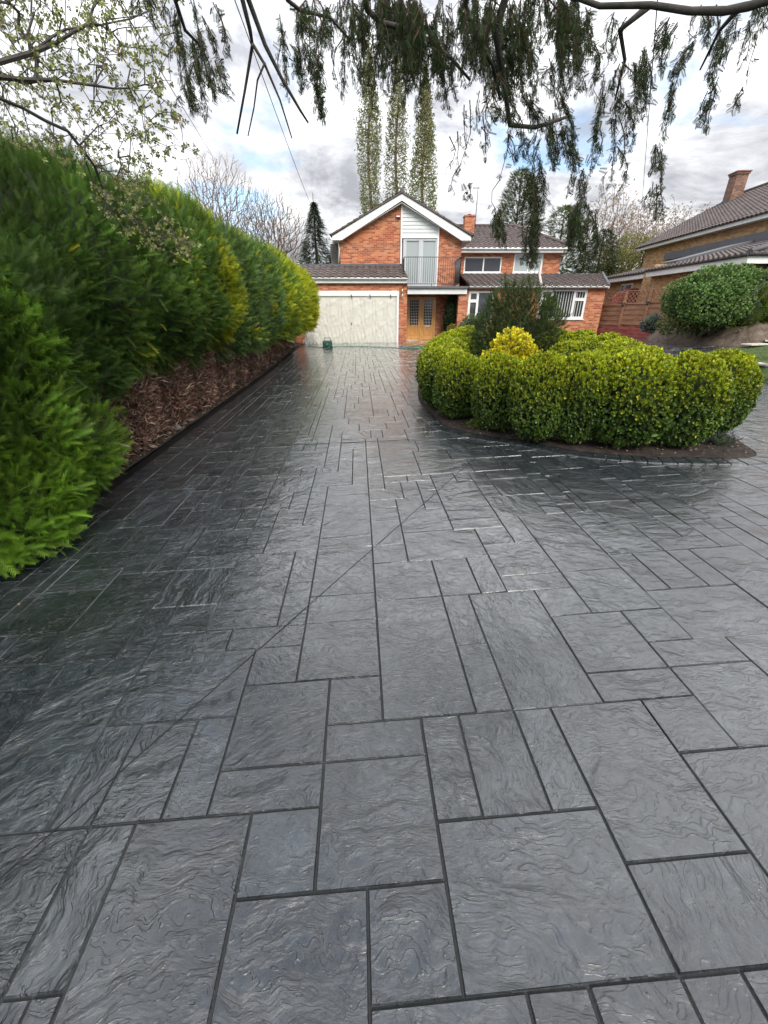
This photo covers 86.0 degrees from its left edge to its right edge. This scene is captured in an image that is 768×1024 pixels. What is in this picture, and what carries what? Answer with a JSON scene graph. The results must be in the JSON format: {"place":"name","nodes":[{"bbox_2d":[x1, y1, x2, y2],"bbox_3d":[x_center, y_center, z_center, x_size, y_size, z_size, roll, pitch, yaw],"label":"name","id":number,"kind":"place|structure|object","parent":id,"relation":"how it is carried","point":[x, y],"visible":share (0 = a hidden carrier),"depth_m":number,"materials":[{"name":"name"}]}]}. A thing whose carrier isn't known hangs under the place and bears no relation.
{"place":"outdoors","nodes":[
{"label":"outdoors","id":0,"kind":"place"},
{"bbox_2d":[0,343,301,558],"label":"hedge bed soil","id":1,"kind":"structure","parent":0,"point":[146,453],"depth_m":6.59,"materials":[{"name":"brown soil"}]},
{"bbox_2d":[0,252,98,422],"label":"conifer shrub","id":2,"kind":"object","parent":1,"relation":"on","point":[35,312],"visible":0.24,"depth_m":2.97,"materials":[{"name":"green plant"}]},
{"bbox_2d":[0,329,135,577],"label":"conifer shrub","id":3,"kind":"object","parent":1,"relation":"on","point":[46,476],"visible":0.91,"depth_m":3.03,"materials":[{"name":"green plant"}]},
{"bbox_2d":[0,222,139,455],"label":"hedge conifer","id":4,"kind":"object","parent":1,"relation":"on","point":[66,312],"visible":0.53,"depth_m":3.29,"materials":[{"name":"green plant"}]},
{"bbox_2d":[0,0,200,263],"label":"maple tree","id":5,"kind":"object","parent":1,"relation":"on","point":[31,53],"visible":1,"depth_m":2.31,"materials":[{"name":"green plant"}]},
{"bbox_2d":[0,124,236,480],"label":"hedge conifer","id":6,"kind":"object","parent":1,"relation":"on","point":[158,303],"visible":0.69,"depth_m":4.57,"materials":[{"name":"green plant"}]},
{"bbox_2d":[172,425,180,430],"bbox_3d":[-3.186,-1.287,6.322,0.137,0.088,0.113,0,26,0],"label":"stone","id":7,"kind":"object","parent":1,"relation":"on","point":[178,427],"visible":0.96,"depth_m":6.29,"materials":[{"name":"grey stone"}]},
{"bbox_2d":[106,167,249,410],"bbox_3d":[-3.839,-3.708,7.267,3.013,3.674,2.082,0,26,0],"label":"hedge conifer","id":8,"kind":"object","parent":1,"relation":"on","point":[208,390],"visible":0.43,"depth_m":7.02,"materials":[{"name":"green plant"}]},
{"bbox_2d":[188,207,288,394],"bbox_3d":[-4.210,-4.854,9.680,3.504,3.695,6.473,0,26,0],"label":"hedge conifer","id":9,"kind":"object","parent":1,"relation":"on","point":[263,279],"visible":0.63,"depth_m":9.06,"materials":[{"name":"green plant"}]},
{"bbox_2d":[258,240,308,367],"bbox_3d":[-4.252,-6.625,13.126,3.596,3.644,5.287,0,26,0],"label":"hedge conifer","id":10,"kind":"object","parent":1,"relation":"on","point":[295,300],"visible":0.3,"depth_m":12.75,"materials":[{"name":"green plant"}]},
{"bbox_2d":[277,257,322,354],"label":"hedge conifer","id":11,"kind":"object","parent":1,"relation":"on","point":[311,317],"visible":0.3,"depth_m":16.05,"materials":[{"name":"green plant"}]},
{"bbox_2d":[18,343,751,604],"bbox_3d":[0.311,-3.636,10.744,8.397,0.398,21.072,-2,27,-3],"label":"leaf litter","id":12,"kind":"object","parent":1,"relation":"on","point":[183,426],"visible":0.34,"depth_m":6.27,"materials":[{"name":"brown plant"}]},
{"bbox_2d":[117,0,213,157],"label":"overhead cable","id":13,"kind":"object","parent":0,"point":[163,75],"visible":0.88,"depth_m":7.40,"materials":[{"name":"metal"}]},
{"bbox_2d":[60,335,407,518],"bbox_3d":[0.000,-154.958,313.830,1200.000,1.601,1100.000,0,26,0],"label":"ground","id":14,"kind":"structure","parent":0,"point":[132,466],"depth_m":6.65,"materials":[{"name":"black soil"}]},
{"bbox_2d":[169,151,272,243],"bbox_3d":[-12.570,-20.707,32.083,8.027,11.682,6.824,0,26,0],"label":"bare tree","id":15,"kind":"object","parent":14,"relation":"on","point":[225,197],"visible":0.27,"depth_m":30.26,"materials":[{"name":"plant"}]},
{"bbox_2d":[233,187,310,263],"bbox_3d":[-8.753,-19.699,32.388,5.968,9.635,5.553,-14,30,-26],"label":"bare tree","id":16,"kind":"object","parent":14,"relation":"on","point":[278,231],"visible":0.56,"depth_m":31.07,"materials":[{"name":"plant"}]},
{"bbox_2d":[295,193,331,263],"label":"fir tree","id":17,"kind":"object","parent":14,"relation":"on","point":[322,247],"visible":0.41,"depth_m":28.23,"materials":[{"name":"green plant"}]},
{"bbox_2d":[353,34,383,213],"bbox_3d":[-1.285,-27.913,36.348,2.547,20.795,2.491,0,26,0],"label":"poplar tree","id":18,"kind":"object","parent":14,"relation":"on","point":[368,162],"visible":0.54,"depth_m":34.63,"materials":[{"name":"green plant"}]},
{"bbox_2d":[383,41,410,199],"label":"poplar tree","id":19,"kind":"object","parent":14,"relation":"on","point":[391,135],"visible":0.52,"depth_m":35.34,"materials":[{"name":"green plant"}]},
{"bbox_2d":[407,64,437,211],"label":"poplar tree","id":20,"kind":"object","parent":14,"relation":"on","point":[424,133],"visible":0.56,"depth_m":34.85,"materials":[{"name":"green plant"}]},
{"bbox_2d":[128,0,767,271],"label":"drooping conifer","id":21,"kind":"object","parent":14,"relation":"on","point":[409,30],"visible":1,"depth_m":2.56,"materials":[{"name":"green plant"}]},
{"bbox_2d":[294,187,610,346],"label":"brick house","id":22,"kind":"structure","parent":14,"relation":"on","point":[418,261],"depth_m":19.95,"materials":[{"name":"red brick"}]},
{"bbox_2d":[234,0,324,231],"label":"overhead cable","id":23,"kind":"object","parent":22,"relation":"attached to","point":[269,95],"visible":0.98,"depth_m":4.58,"materials":[{"name":"metal"}]},
{"bbox_2d":[308,296,396,343],"bbox_3d":[-1.581,-9.303,20.108,4.392,2.194,0.147,0,26,0],"label":"garage door","id":24,"kind":"structure","parent":22,"relation":"in","point":[346,319],"depth_m":20.07,"materials":[{"name":"beige paint"}]},
{"bbox_2d":[407,299,420,338],"bbox_3d":[1.554,-9.968,21.350,0.630,1.899,0.050,0,26,0],"label":"front door","id":25,"kind":"structure","parent":22,"relation":"in","point":[414,305],"depth_m":21.32,"materials":[{"name":"brown wood"}]},
{"bbox_2d":[403,238,438,285],"bbox_3d":[1.783,-12.224,20.210,1.709,2.011,0.120,0,26,0],"label":"french door","id":26,"kind":"structure","parent":22,"relation":"in","point":[413,248],"depth_m":20.12,"materials":[{"name":"white glass"}]},
{"bbox_2d":[421,299,433,338],"bbox_3d":[2.257,-9.965,21.344,0.597,1.899,0.064,0,26,0],"label":"front door","id":27,"kind":"structure","parent":22,"relation":"in","point":[427,304],"depth_m":21.32,"materials":[{"name":"brown wood"}]},
{"bbox_2d":[443,295,456,330],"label":"climbing plant","id":28,"kind":"object","parent":22,"relation":"attached to","point":[450,306],"visible":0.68,"depth_m":20.34,"materials":[{"name":"green plant"}]},
{"bbox_2d":[467,291,493,317],"bbox_3d":[4.625,-9.910,19.816,1.198,1.266,0.091,0,26,0],"label":"window","id":29,"kind":"structure","parent":22,"relation":"in","point":[476,299],"depth_m":19.72,"materials":[{"name":"white plastic"}]},
{"bbox_2d":[463,257,501,273],"bbox_3d":[5.774,-14.443,24.116,2.273,0.844,0.151,0,26,0],"label":"window","id":30,"kind":"structure","parent":22,"relation":"in","point":[473,265],"depth_m":24.14,"materials":[{"name":"grey glass"}]},
{"bbox_2d":[513,254,543,273],"bbox_3d":[8.419,-14.510,24.083,1.776,0.993,0.151,0,26,0],"label":"window","id":31,"kind":"structure","parent":22,"relation":"in","point":[518,269],"depth_m":24.16,"materials":[{"name":"white glass"}]},
{"bbox_2d":[538,290,587,319],"bbox_3d":[8.544,-9.936,19.769,2.309,1.302,0.151,0,26,0],"label":"window","id":32,"kind":"structure","parent":22,"relation":"in","point":[574,301],"depth_m":19.73,"materials":[{"name":"white plastic"}]},
{"bbox_2d":[492,165,547,230],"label":"evergreen tree","id":33,"kind":"object","parent":14,"relation":"on","point":[519,175],"visible":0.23,"depth_m":32.55,"materials":[{"name":"green plant"}]},
{"bbox_2d":[539,203,600,288],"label":"evergreen tree","id":34,"kind":"object","parent":14,"relation":"on","point":[562,230],"visible":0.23,"depth_m":32.78,"materials":[{"name":"green plant"}]},
{"bbox_2d":[561,228,625,291],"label":"evergreen tree","id":35,"kind":"object","parent":14,"relation":"on","point":[608,232],"visible":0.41,"depth_m":31.99,"materials":[{"name":"green plant"}]},
{"bbox_2d":[573,178,644,275],"bbox_3d":[20.437,-23.798,38.418,5.979,11.585,5.390,0,26,0],"label":"spring tree","id":36,"kind":"object","parent":14,"relation":"on","point":[614,219],"visible":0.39,"depth_m":36.73,"materials":[{"name":"green plant"}]},
{"bbox_2d":[596,326,651,337],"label":"garden wall","id":37,"kind":"structure","parent":14,"relation":"on","point":[631,331],"depth_m":19.22,"materials":[{"name":"brick"}]},
{"bbox_2d":[598,287,672,326],"bbox_3d":[11.734,-9.086,18.316,0.120,1.700,4.882,-12,29,-23],"label":"garden fence","id":38,"kind":"object","parent":37,"relation":"on","point":[630,313],"visible":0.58,"depth_m":19.04,"materials":[{"name":"brown wood"}]},
{"bbox_2d":[610,289,638,303],"bbox_3d":[13.116,-11.059,21.919,2.171,1.459,0.100,0,26,0],"label":"trellis","id":39,"kind":"object","parent":38,"relation":"attached to","point":[620,298],"visible":0.23,"depth_m":21.73,"materials":[{"name":"wood"}]},
{"bbox_2d":[597,228,654,288],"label":"budding willow","id":40,"kind":"object","parent":14,"relation":"on","point":[627,260],"visible":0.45,"depth_m":33.56,"materials":[{"name":"green plant"}]},
{"bbox_2d":[602,202,678,269],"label":"spring tree","id":41,"kind":"object","parent":14,"relation":"on","point":[642,223],"visible":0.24,"depth_m":38.57,"materials":[{"name":"white plant"}]},
{"bbox_2d":[639,313,664,333],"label":"grey leaf plant","id":42,"kind":"object","parent":14,"relation":"on","point":[648,324],"visible":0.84,"depth_m":15.36,"materials":[{"name":"plant"}]},
{"bbox_2d":[634,194,710,264],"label":"spring tree","id":43,"kind":"object","parent":14,"relation":"on","point":[677,217],"visible":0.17,"depth_m":40.78,"materials":[{"name":"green plant"}]},
{"bbox_2d":[599,170,767,326],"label":"neighbouring house","id":44,"kind":"structure","parent":14,"relation":"on","point":[731,226],"depth_m":21.65,"materials":[{"name":"brick"}]},
{"bbox_2d":[620,283,633,291],"bbox_3d":[13.416,-12.319,22.834,0.064,0.600,1.400,2,27,5],"label":"window","id":45,"kind":"structure","parent":44,"relation":"in","point":[630,285],"depth_m":22.74,"materials":[{"name":"grey glass"}]},
{"bbox_2d":[0,335,767,1023],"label":"driveway","id":46,"kind":"structure","parent":0,"point":[480,739],"depth_m":1.73,"materials":[{"name":"stone"}]},
{"bbox_2d":[0,344,303,571],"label":"edging","id":47,"kind":"object","parent":46,"relation":"on","point":[136,468],"visible":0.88,"depth_m":5.62,"materials":[{"name":"black stone"}]},
{"bbox_2d":[0,451,482,878],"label":"expansion joint","id":48,"kind":"object","parent":46,"relation":"on","point":[40,842],"visible":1,"depth_m":1.81,"materials":[{"name":"black"}]},
{"bbox_2d":[303,328,318,343],"bbox_3d":[-3.553,-8.561,20.023,0.849,0.820,0.379,0,26,0],"label":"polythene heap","id":49,"kind":"object","parent":46,"relation":"on","point":[309,337],"visible":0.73,"depth_m":20.09,"materials":[{"name":"white"}]},
{"bbox_2d":[154,436,493,450],"bbox_3d":[-1.054,-0.905,5.505,5.190,0.220,0.010,0,26,0],"label":"expansion joint","id":50,"kind":"object","parent":46,"relation":"on","point":[320,443],"visible":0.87,"depth_m":5.50,"materials":[{"name":"black"}]},
{"bbox_2d":[322,338,332,347],"bbox_3d":[-2.495,-7.459,18.166,0.440,0.413,0.380,0,26,0],"label":"pump unit","id":51,"kind":"object","parent":46,"relation":"on","point":[327,343],"visible":1,"depth_m":18.10,"materials":[{"name":"green plastic"}]},
{"bbox_2d":[311,346,423,348],"bbox_3d":[-0.729,-7.312,18.193,5.919,0.131,1.136,7,27,14],"label":"drainage channel","id":52,"kind":"object","parent":46,"relation":"on","point":[372,346],"visible":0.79,"depth_m":18.42,"materials":[{"name":"grey metal"}]},
{"bbox_2d":[446,323,455,330],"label":"flowering plant","id":53,"kind":"object","parent":46,"relation":"on","point":[450,328],"visible":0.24,"depth_m":19.86,"materials":[{"name":"green plant"}]},
{"bbox_2d":[458,312,489,331],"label":"shrub","id":54,"kind":"object","parent":46,"relation":"on","point":[466,321],"visible":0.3,"depth_m":19.40,"materials":[{"name":"green plant"}]},
{"bbox_2d":[418,389,755,457],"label":"planting bed soil","id":55,"kind":"structure","parent":46,"relation":"on","point":[593,445],"depth_m":4.75,"materials":[{"name":"brown soil"}]},
{"bbox_2d":[416,345,463,405],"bbox_3d":[1.005,-2.215,6.844,0.940,1.039,0.946,-5,27,-10],"label":"box shrub","id":56,"kind":"object","parent":55,"relation":"on","point":[430,365],"visible":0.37,"depth_m":6.61,"materials":[{"name":"green plant"}]},
{"bbox_2d":[415,338,464,386],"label":"box shrub","id":57,"kind":"object","parent":55,"relation":"on","point":[441,342],"visible":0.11,"depth_m":7.33,"materials":[{"name":"green plant"}]},
{"bbox_2d":[424,334,469,352],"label":"box shrub","id":58,"kind":"object","parent":55,"relation":"on","point":[460,343],"visible":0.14,"depth_m":8.17,"materials":[{"name":"green plant"}]},
{"bbox_2d":[433,329,474,356],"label":"box shrub","id":59,"kind":"object","parent":55,"relation":"on","point":[463,336],"visible":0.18,"depth_m":9.01,"materials":[{"name":"green plant"}]},
{"bbox_2d":[431,349,483,419],"bbox_3d":[1.103,-1.858,6.110,0.785,1.045,0.800,14,30,26],"label":"box shrub","id":60,"kind":"object","parent":55,"relation":"on","point":[453,380],"visible":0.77,"depth_m":5.88,"materials":[{"name":"green plant"}]},
{"bbox_2d":[452,325,486,354],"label":"box shrub","id":61,"kind":"object","parent":55,"relation":"on","point":[464,329],"visible":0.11,"depth_m":9.75,"materials":[{"name":"green plant"}]},
{"bbox_2d":[466,416,484,428],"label":"box sprig","id":62,"kind":"object","parent":55,"relation":"on","point":[478,425],"visible":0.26,"depth_m":5.75,"materials":[{"name":"green plant"}]},
{"bbox_2d":[479,352,514,412],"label":"box shrub","id":63,"kind":"object","parent":55,"relation":"on","point":[486,356],"visible":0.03,"depth_m":6.15,"materials":[{"name":"green plant"}]},
{"bbox_2d":[470,351,527,430],"bbox_3d":[1.513,-1.558,5.441,0.766,1.073,0.761,-5,27,-10],"label":"box shrub","id":64,"kind":"object","parent":55,"relation":"on","point":[490,389],"visible":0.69,"depth_m":5.22,"materials":[{"name":"green plant"}]},
{"bbox_2d":[475,347,543,358],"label":"green shrub","id":65,"kind":"object","parent":55,"relation":"on","point":[478,355],"depth_m":7.95,"materials":[{"name":"green plant"}]},
{"bbox_2d":[479,326,540,360],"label":"golden shrub","id":66,"kind":"object","parent":55,"relation":"on","point":[519,340],"visible":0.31,"depth_m":6.89,"materials":[{"name":"yellow plant"}]},
{"bbox_2d":[465,270,572,356],"bbox_3d":[2.642,-3.585,8.230,2.024,2.163,1.847,0,26,0],"label":"dwarf conifer","id":67,"kind":"object","parent":55,"relation":"on","point":[534,326],"visible":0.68,"depth_m":7.86,"materials":[{"name":"green plant"}]},
{"bbox_2d":[505,349,573,441],"bbox_3d":[1.875,-1.359,4.946,0.809,1.130,0.810,-1,26,-2],"label":"box shrub","id":68,"kind":"object","parent":55,"relation":"on","point":[535,404],"visible":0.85,"depth_m":4.71,"materials":[{"name":"green plant"}]},
{"bbox_2d":[535,336,551,350],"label":"box shrub","id":69,"kind":"object","parent":55,"relation":"on","point":[539,345],"visible":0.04,"depth_m":8.16,"materials":[{"name":"green plant"}]},
{"bbox_2d":[537,327,574,343],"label":"box shrub","id":70,"kind":"object","parent":55,"relation":"on","point":[565,330],"visible":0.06,"depth_m":8.53,"materials":[{"name":"green plant"}]},
{"bbox_2d":[548,339,589,356],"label":"box shrub","id":71,"kind":"object","parent":55,"relation":"on","point":[570,345],"visible":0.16,"depth_m":7.22,"materials":[{"name":"green plant"}]},
{"bbox_2d":[551,329,596,348],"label":"box shrub","id":72,"kind":"object","parent":55,"relation":"on","point":[581,335],"visible":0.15,"depth_m":7.77,"materials":[{"name":"green plant"}]},
{"bbox_2d":[552,348,615,443],"bbox_3d":[2.278,-1.298,4.784,0.717,1.136,0.719,5,27,10],"label":"box shrub","id":73,"kind":"object","parent":55,"relation":"on","point":[584,385],"visible":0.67,"depth_m":4.54,"materials":[{"name":"green plant"}]},
{"bbox_2d":[575,331,629,351],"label":"box shrub","id":74,"kind":"object","parent":55,"relation":"on","point":[597,340],"visible":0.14,"depth_m":7.02,"materials":[{"name":"green plant"}]},
{"bbox_2d":[592,337,645,352],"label":"box shrub","id":75,"kind":"object","parent":55,"relation":"on","point":[618,340],"visible":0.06,"depth_m":6.33,"materials":[{"name":"green plant"}]},
{"bbox_2d":[590,341,648,364],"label":"box shrub","id":76,"kind":"object","parent":55,"relation":"on","point":[614,347],"visible":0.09,"depth_m":5.83,"materials":[{"name":"green plant"}]},
{"bbox_2d":[586,349,683,448],"bbox_3d":[2.763,-1.232,4.617,0.964,1.126,0.983,14,30,26],"label":"box shrub","id":77,"kind":"object","parent":55,"relation":"on","point":[636,394],"visible":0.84,"depth_m":4.33,"materials":[{"name":"green plant"}]},
{"bbox_2d":[612,344,665,359],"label":"box shrub","id":78,"kind":"object","parent":55,"relation":"on","point":[653,349],"visible":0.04,"depth_m":5.63,"materials":[{"name":"green plant"}]},
{"bbox_2d":[640,352,673,366],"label":"box shrub","id":79,"kind":"object","parent":55,"relation":"on","point":[668,355],"depth_m":5.16,"materials":[{"name":"green plant"}]},
{"bbox_2d":[641,348,737,447],"bbox_3d":[3.292,-1.217,4.555,0.856,1.108,0.850,-3,27,-6],"label":"box shrub","id":80,"kind":"object","parent":55,"relation":"on","point":[701,392],"visible":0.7,"depth_m":4.25,"materials":[{"name":"green plant"}]},
{"bbox_2d":[703,429,743,447],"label":"heather clump","id":81,"kind":"object","parent":55,"relation":"on","point":[721,440],"visible":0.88,"depth_m":4.65,"materials":[{"name":"green plant"}]},
{"bbox_2d":[701,347,764,435],"bbox_3d":[3.909,-1.379,4.867,0.832,1.060,0.833,13,29,25],"label":"box shrub","id":82,"kind":"object","parent":55,"relation":"on","point":[743,367],"visible":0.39,"depth_m":4.56,"materials":[{"name":"green plant"}]},
{"bbox_2d":[408,380,767,464],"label":"bed border paving","id":83,"kind":"structure","parent":46,"relation":"on","point":[760,450],"depth_m":4.74,"materials":[{"name":"stone"}]},
{"bbox_2d":[0,0,767,288],"label":"sky","id":84,"kind":"structure","parent":0,"point":[699,167],"materials":[{"name":"white"}]},
{"bbox_2d":[641,0,657,209],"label":"overhead cable","id":85,"kind":"object","parent":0,"point":[649,99],"visible":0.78,"depth_m":14.09,"materials":[{"name":"metal"}]},
{"bbox_2d":[647,322,767,346],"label":"earth mound","id":86,"kind":"object","parent":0,"point":[757,333],"visible":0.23,"depth_m":13.87,"materials":[{"name":"soil"}]},
{"bbox_2d":[655,309,721,336],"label":"bank perennials","id":87,"kind":"object","parent":86,"relation":"on","point":[665,327],"visible":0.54,"depth_m":14.09,"materials":[{"name":"green plant"}]},
{"bbox_2d":[660,261,767,336],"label":"garden shrub","id":88,"kind":"object","parent":86,"relation":"on","point":[721,295],"visible":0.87,"depth_m":13.15,"materials":[{"name":"green plant"}]},
{"bbox_2d":[729,284,767,330],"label":"cloud pruned conifer","id":89,"kind":"object","parent":86,"relation":"on","point":[754,316],"visible":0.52,"depth_m":13.23,"materials":[{"name":"green plant"}]},
{"bbox_2d":[753,264,767,321],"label":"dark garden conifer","id":90,"kind":"object","parent":86,"relation":"on","point":[765,301],"visible":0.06,"depth_m":13.62,"materials":[{"name":"green plant"}]},
{"bbox_2d":[723,345,767,382],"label":"lawn","id":91,"kind":"structure","parent":0,"point":[757,356],"depth_m":11.54,"materials":[{"name":"green plant"}]},
{"bbox_2d":[741,343,767,345],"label":"timber offcut","id":92,"kind":"object","parent":91,"relation":"on","point":[754,344],"visible":1,"depth_m":12.30,"materials":[{"name":"wood"}]}
]}

